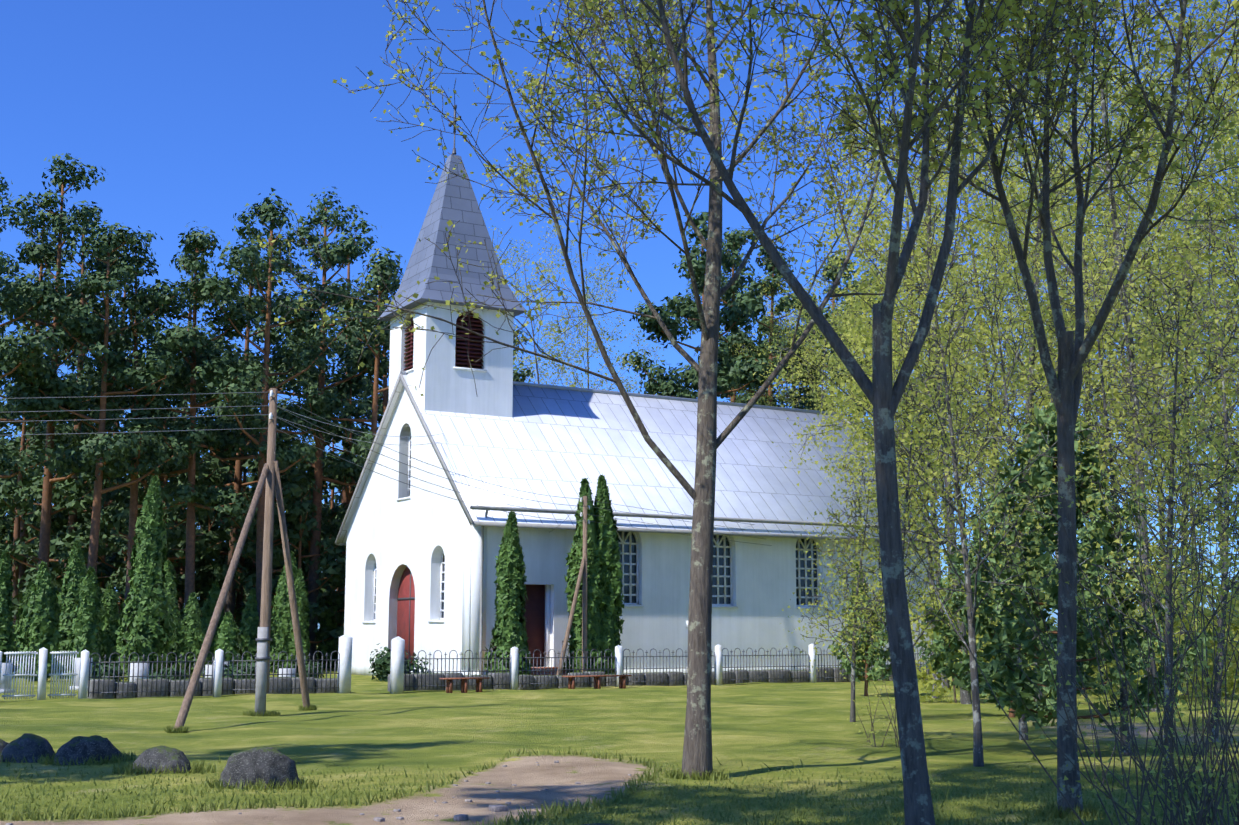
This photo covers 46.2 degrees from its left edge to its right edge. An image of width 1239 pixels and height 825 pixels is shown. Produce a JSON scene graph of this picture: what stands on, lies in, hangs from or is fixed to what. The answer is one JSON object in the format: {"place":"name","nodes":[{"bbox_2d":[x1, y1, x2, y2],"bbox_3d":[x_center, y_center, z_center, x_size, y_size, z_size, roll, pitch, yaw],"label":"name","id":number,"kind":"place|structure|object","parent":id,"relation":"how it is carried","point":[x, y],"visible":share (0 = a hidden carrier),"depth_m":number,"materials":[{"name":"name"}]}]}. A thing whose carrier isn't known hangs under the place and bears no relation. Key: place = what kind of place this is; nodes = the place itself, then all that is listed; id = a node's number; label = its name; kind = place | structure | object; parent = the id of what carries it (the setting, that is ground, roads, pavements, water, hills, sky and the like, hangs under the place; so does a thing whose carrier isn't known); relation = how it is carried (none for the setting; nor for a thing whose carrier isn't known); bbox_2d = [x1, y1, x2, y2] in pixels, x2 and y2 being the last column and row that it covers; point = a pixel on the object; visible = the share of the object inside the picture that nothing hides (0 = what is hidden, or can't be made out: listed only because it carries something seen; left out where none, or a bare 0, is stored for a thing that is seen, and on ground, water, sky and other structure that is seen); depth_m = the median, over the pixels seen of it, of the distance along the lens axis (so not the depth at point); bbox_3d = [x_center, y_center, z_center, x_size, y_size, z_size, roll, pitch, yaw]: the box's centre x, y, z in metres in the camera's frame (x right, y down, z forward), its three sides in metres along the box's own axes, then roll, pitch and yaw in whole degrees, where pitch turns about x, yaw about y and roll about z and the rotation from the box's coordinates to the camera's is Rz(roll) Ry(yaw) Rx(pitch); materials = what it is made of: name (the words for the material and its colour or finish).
{"place":"outdoors","nodes":[
{"label":"outdoors","id":0,"kind":"place"},
{"bbox_2d":[0,638,1238,824],"bbox_3d":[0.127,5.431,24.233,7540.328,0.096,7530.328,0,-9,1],"label":"ground","id":1,"kind":"structure","parent":0,"point":[369,723],"depth_m":22.11,"materials":[{"name":"green plant"}]},
{"bbox_2d":[0,739,7,754],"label":"boulder","id":2,"kind":"object","parent":1,"relation":"on","point":[3,743],"visible":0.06,"depth_m":20.63,"materials":[{"name":"grey stone"}]},
{"bbox_2d":[0,733,54,762],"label":"boulder","id":3,"kind":"object","parent":1,"relation":"on","point":[28,746],"visible":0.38,"depth_m":19.85,"materials":[{"name":"grey stone"}]},
{"bbox_2d":[2,651,78,698],"bbox_3d":[-15.711,6.656,36.781,3.800,1.200,0.040,5,-10,-30],"label":"white fence","id":4,"kind":"object","parent":1,"relation":"on","point":[34,674],"visible":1,"depth_m":37.21,"materials":[{"name":"white wood"}]},
{"bbox_2d":[54,735,123,765],"bbox_3d":[-7.155,4.768,19.577,0.981,0.864,0.649,18,-27,-35],"label":"boulder","id":5,"kind":"object","parent":1,"relation":"on","point":[84,747],"visible":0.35,"depth_m":19.39,"materials":[{"name":"grey stone"}]},
{"bbox_2d":[0,658,294,692],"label":"graves","id":6,"kind":"object","parent":1,"relation":"on","point":[3,669],"visible":0.17,"depth_m":41.94,"materials":[{"name":"white stone"}]},
{"bbox_2d":[133,745,191,772],"bbox_3d":[-5.719,4.628,18.309,0.780,0.883,0.682,-5,1,7],"label":"boulder","id":7,"kind":"object","parent":1,"relation":"on","point":[165,755],"visible":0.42,"depth_m":18.13,"materials":[{"name":"grey stone"}]},
{"bbox_2d":[218,746,301,788],"bbox_3d":[-4.165,4.429,16.790,0.956,1.116,0.666,1,-10,-23],"label":"boulder","id":8,"kind":"object","parent":1,"relation":"on","point":[265,763],"visible":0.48,"depth_m":16.66,"materials":[{"name":"grey stone"}]},
{"bbox_2d":[92,643,430,681],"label":"shrubs","id":9,"kind":"object","parent":1,"relation":"on","point":[381,664],"visible":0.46,"depth_m":50.84,"materials":[{"name":"green plant"}]},
{"bbox_2d":[255,627,268,714],"bbox_3d":[-7.633,5.536,30.995,0.200,1.900,0.140,0,-9,1],"label":"pole stub","id":10,"kind":"object","parent":1,"relation":"on","point":[261,680],"visible":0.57,"depth_m":30.93,"materials":[{"name":"grey concrete"}]},
{"bbox_2d":[5,760,631,824],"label":"pebbles","id":11,"kind":"object","parent":1,"relation":"on","point":[492,808],"visible":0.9,"depth_m":14.26,"materials":[{"name":"grey stone"}]},
{"bbox_2d":[173,388,586,728],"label":"poles","id":12,"kind":"object","parent":1,"relation":"on","point":[270,474],"visible":0.75,"depth_m":31.68,"materials":[{"name":"brown wood"}]},
{"bbox_2d":[255,396,272,659],"bbox_3d":[-7.630,2.481,31.564,0.260,5.711,0.400,0,-9,1],"label":"iron pole","id":13,"kind":"object","parent":12,"relation":"attached to","point":[263,658],"visible":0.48,"depth_m":31.01,"materials":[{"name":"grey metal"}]},
{"bbox_2d":[269,390,589,523],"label":"insulators","id":14,"kind":"object","parent":13,"relation":"attached to","point":[271,416],"visible":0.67,"depth_m":31.88,"materials":[{"name":"white ceramic"}]},
{"bbox_2d":[0,392,1229,562],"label":"wires","id":15,"kind":"object","parent":12,"relation":"attached to","point":[341,448],"visible":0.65,"depth_m":34.47,"materials":[{"name":"grey metal"}]},
{"bbox_2d":[383,302,513,652],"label":"tower","id":16,"kind":"structure","parent":1,"relation":"on","point":[445,386],"depth_m":56.21,"materials":[{"name":"paint"}]},
{"bbox_2d":[404,311,483,369],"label":"louvered windows","id":17,"kind":"structure","parent":16,"relation":"attached to","point":[475,349],"depth_m":56.61,"materials":[{"name":"brown wood"}]},
{"bbox_2d":[377,154,527,320],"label":"spire","id":18,"kind":"structure","parent":16,"relation":"on","point":[454,200],"depth_m":57.49,"materials":[{"name":"grey metal"}]},
{"bbox_2d":[448,105,460,154],"bbox_3d":[-6.726,-11.492,59.283,0.200,2.170,1.040,5,-10,-30],"label":"cross","id":19,"kind":"object","parent":18,"relation":"on","point":[454,131],"visible":0.73,"depth_m":59.27,"materials":[{"name":"grey metal"}]},
{"bbox_2d":[0,474,967,681],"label":"thuja","id":20,"kind":"object","parent":1,"relation":"on","point":[85,609],"depth_m":51.90,"materials":[{"name":"green plant"}]},
{"bbox_2d":[0,153,974,672],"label":"pine","id":21,"kind":"object","parent":1,"relation":"on","point":[288,351],"depth_m":66.36,"materials":[{"name":"green plant"}]},
{"bbox_2d":[0,634,980,699],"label":"fence posts","id":22,"kind":"object","parent":1,"relation":"on","point":[396,665],"visible":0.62,"depth_m":41.40,"materials":[{"name":"white concrete"}]},
{"bbox_2d":[446,676,625,692],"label":"bench legs","id":23,"kind":"object","parent":1,"relation":"on","point":[571,684],"visible":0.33,"depth_m":42.77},
{"bbox_2d":[439,675,631,679],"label":"bench seats","id":24,"kind":"object","parent":23,"relation":"on","point":[562,676],"visible":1,"depth_m":44.17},
{"bbox_2d":[87,666,1004,698],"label":"stone wall","id":25,"kind":"structure","parent":1,"relation":"on","point":[759,676],"depth_m":43.63,"materials":[{"name":"grey stone"}]},
{"bbox_2d":[88,647,994,696],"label":"fence rails","id":26,"kind":"object","parent":25,"relation":"on","point":[460,671],"visible":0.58,"depth_m":43.44,"materials":[{"name":"black metal"}]},
{"bbox_2d":[530,667,567,674],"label":"side steps","id":27,"kind":"structure","parent":1,"relation":"on","point":[549,672],"depth_m":49.66,"materials":[{"name":"concrete"}]},
{"bbox_2d":[581,823,613,824],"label":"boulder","id":28,"kind":"object","parent":1,"relation":"on","point":[598,824],"visible":1,"depth_m":12.23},
{"bbox_2d":[261,0,1238,824],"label":"bare trees","id":29,"kind":"object","parent":1,"relation":"on","point":[883,394],"visible":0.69,"depth_m":14.06,"materials":[{"name":"plant"}]},
{"bbox_2d":[250,0,1238,395],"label":"tree leaves","id":30,"kind":"object","parent":29,"relation":"attached to","point":[990,48],"visible":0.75,"depth_m":14.57,"materials":[{"name":"green plant"}]},
{"bbox_2d":[484,0,1238,782],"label":"birch","id":31,"kind":"object","parent":1,"relation":"on","point":[982,226],"depth_m":32.52,"materials":[{"name":"green plant"}]},
{"bbox_2d":[828,402,1215,729],"bbox_3d":[7.370,3.772,30.717,4.621,5.315,21.855,0,-9,1],"label":"leafy tree","id":32,"kind":"object","parent":1,"relation":"on","point":[1006,636],"depth_m":21.42,"materials":[{"name":"green plant"}]},
{"bbox_2d":[847,424,1238,824],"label":"bush","id":33,"kind":"object","parent":1,"relation":"on","point":[1208,802],"depth_m":11.71,"materials":[{"name":"green plant"}]},
{"bbox_2d":[908,530,1238,702],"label":"tree","id":34,"kind":"object","parent":1,"relation":"on","point":[942,691],"depth_m":37.35,"materials":[{"name":"green plant"}]},
{"bbox_2d":[0,0,1238,628],"label":"sky","id":35,"kind":"structure","parent":0,"point":[191,111],"materials":[{"name":"blue"}]},
{"bbox_2d":[344,423,936,670],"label":"church","id":36,"kind":"structure","parent":0,"point":[764,581],"depth_m":55.28,"materials":[{"name":"white paint"}]},
{"bbox_2d":[397,566,414,662],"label":"church doors","id":37,"kind":"structure","parent":36,"relation":"attached to","point":[403,613],"depth_m":55.99,"materials":[{"name":"red wood"}]},
{"bbox_2d":[522,584,544,666],"bbox_3d":[-3.216,7.583,51.720,1.300,2.900,0.080,5,-10,-30],"label":"side door","id":38,"kind":"structure","parent":36,"relation":"attached to","point":[534,615],"depth_m":51.82,"materials":[{"name":"red wood"}]},
{"bbox_2d":[373,430,883,666],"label":"church frames","id":39,"kind":"structure","parent":36,"relation":"attached to","point":[717,542],"depth_m":55.88,"materials":[{"name":"white wood"}]},
{"bbox_2d":[351,367,927,675],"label":"church trim","id":40,"kind":"structure","parent":36,"relation":"attached to","point":[471,590],"depth_m":50.43,"materials":[{"name":"white paint"}]},
{"bbox_2d":[338,371,945,542],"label":"roof","id":41,"kind":"structure","parent":36,"relation":"on","point":[559,442],"depth_m":57.86,"materials":[{"name":"silver metal"}]},
{"bbox_2d":[335,373,948,545],"bbox_3d":[0.932,2.449,61.779,22.070,6.349,13.735,5,-10,-30],"label":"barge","id":42,"kind":"object","parent":41,"relation":"attached to","point":[459,497],"visible":0.52,"depth_m":55.05,"materials":[{"name":"wood"}]},
{"bbox_2d":[470,505,946,674],"bbox_3d":[4.208,7.007,55.333,21.930,5.980,0.545,5,-10,-30],"label":"gutter","id":43,"kind":"object","parent":36,"relation":"attached to","point":[517,509],"visible":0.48,"depth_m":52.03,"materials":[{"name":"metal"}]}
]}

